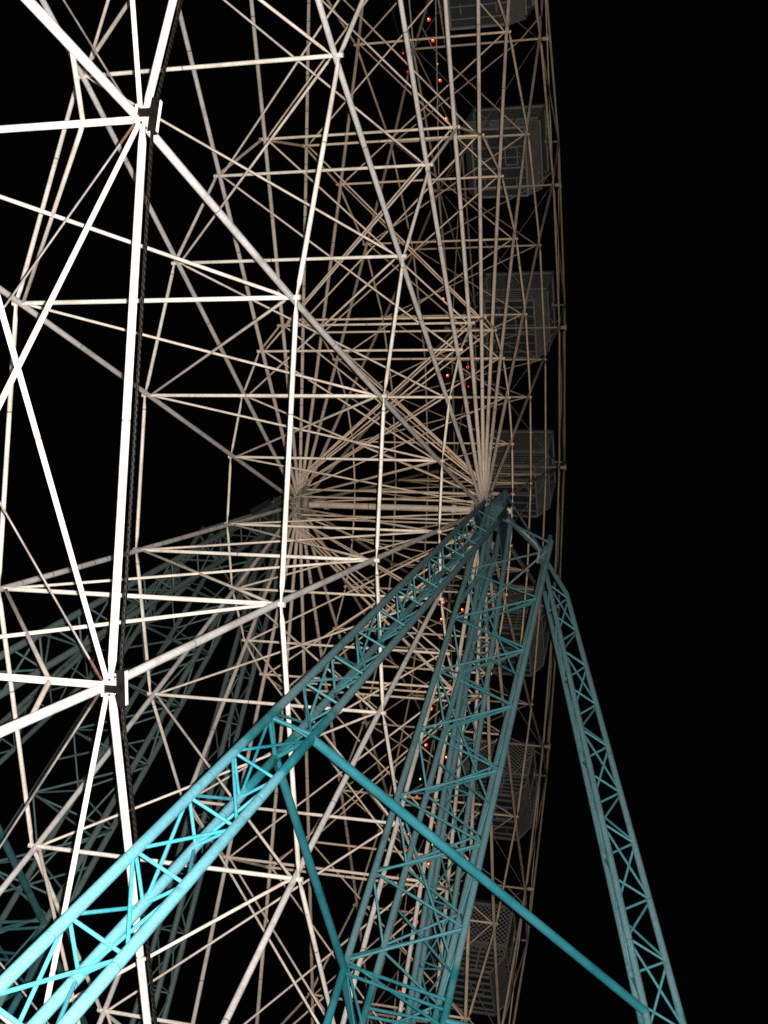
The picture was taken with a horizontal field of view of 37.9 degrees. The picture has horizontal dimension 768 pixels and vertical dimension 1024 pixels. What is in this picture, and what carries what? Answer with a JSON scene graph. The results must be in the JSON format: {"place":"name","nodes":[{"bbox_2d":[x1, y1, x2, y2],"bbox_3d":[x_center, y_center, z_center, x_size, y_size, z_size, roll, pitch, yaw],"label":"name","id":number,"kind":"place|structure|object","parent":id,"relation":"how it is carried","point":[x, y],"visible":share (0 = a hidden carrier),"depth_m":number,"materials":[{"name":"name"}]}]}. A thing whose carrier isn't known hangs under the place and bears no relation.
{"place":"outdoors","nodes":[
{"label":"outdoors","id":0,"kind":"place"},
{"bbox_2d":[0,0,767,1023],"label":"sky","id":1,"kind":"structure","parent":0,"point":[662,105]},
{"label":"ground","id":2,"kind":"structure","parent":0,"visible":0},
{"bbox_2d":[0,494,292,1023],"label":"support frame","id":3,"kind":"object","parent":2,"relation":"on","point":[76,653],"visible":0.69,"depth_m":17.28,"materials":[{"name":"teal metal"}]},
{"bbox_2d":[0,489,686,1023],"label":"support frame","id":4,"kind":"object","parent":2,"relation":"on","point":[494,511],"visible":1,"depth_m":13.16,"materials":[{"name":"teal metal"}]},
{"bbox_2d":[0,0,566,1023],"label":"ferris wheel","id":5,"kind":"object","parent":4,"relation":"attached to","point":[144,118],"visible":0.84,"depth_m":17.66,"materials":[{"name":"metal"}]},
{"bbox_2d":[120,0,562,1023],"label":"drive cable","id":6,"kind":"object","parent":5,"relation":"attached to","point":[134,470],"visible":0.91,"depth_m":8.20,"materials":[{"name":"metal"}]},
{"bbox_2d":[355,0,449,1015],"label":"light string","id":7,"kind":"object","parent":5,"relation":"attached to","point":[447,375],"visible":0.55,"depth_m":31.75,"materials":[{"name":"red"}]},
{"bbox_2d":[395,0,452,829],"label":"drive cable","id":8,"kind":"object","parent":5,"relation":"attached to","point":[450,402],"visible":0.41,"depth_m":32.78,"materials":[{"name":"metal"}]},
{"bbox_2d":[390,0,469,1023],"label":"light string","id":9,"kind":"object","parent":5,"relation":"attached to","point":[433,40],"visible":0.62,"depth_m":32.66,"materials":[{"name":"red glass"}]},
{"bbox_2d":[428,895,525,1016],"bbox_3d":[2.480,12.299,31.169,2.800,2.394,2.000,2,-56,16],"label":"gondola","id":10,"kind":"object","parent":5,"relation":"hanging from","point":[506,929],"visible":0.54,"depth_m":30.52,"materials":[{"name":"paint"}]},
{"bbox_2d":[441,0,534,30],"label":"gondola","id":11,"kind":"object","parent":5,"relation":"hanging from","point":[462,14],"visible":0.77,"depth_m":27.99,"materials":[{"name":"paint"}]},
{"bbox_2d":[456,736,544,840],"bbox_3d":[3.461,8.407,34.218,2.800,2.394,2.000,2,-56,16],"label":"gondola","id":12,"kind":"object","parent":5,"relation":"hanging from","point":[504,802],"visible":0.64,"depth_m":33.61,"materials":[{"name":"paint"}]},
{"bbox_2d":[462,103,556,198],"bbox_3d":[3.529,-10.432,32.285,2.800,2.394,2.000,2,-56,16],"label":"gondola","id":13,"kind":"object","parent":5,"relation":"hanging from","point":[512,155],"visible":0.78,"depth_m":31.53,"materials":[{"name":"paint"}]},
{"bbox_2d":[476,583,550,676],"bbox_3d":[4.099,3.717,35.951,2.800,2.394,2.000,2,-56,16],"label":"gondola","id":14,"kind":"object","parent":5,"relation":"hanging from","point":[516,620],"visible":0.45,"depth_m":35.28,"materials":[{"name":"paint"}]},
{"bbox_2d":[476,270,563,358],"bbox_3d":[4.134,-6.187,34.934,2.800,2.394,2.000,2,-56,16],"label":"gondola","id":15,"kind":"object","parent":5,"relation":"hanging from","point":[534,319],"visible":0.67,"depth_m":34.22,"materials":[{"name":"paint"}]},
{"bbox_2d":[488,428,561,517],"bbox_3d":[4.331,-1.312,36.197,2.800,2.394,2.000,2,-56,16],"label":"gondola","id":16,"kind":"object","parent":5,"relation":"hanging from","point":[521,448],"visible":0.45,"depth_m":35.53,"materials":[{"name":"paint"}]}
]}

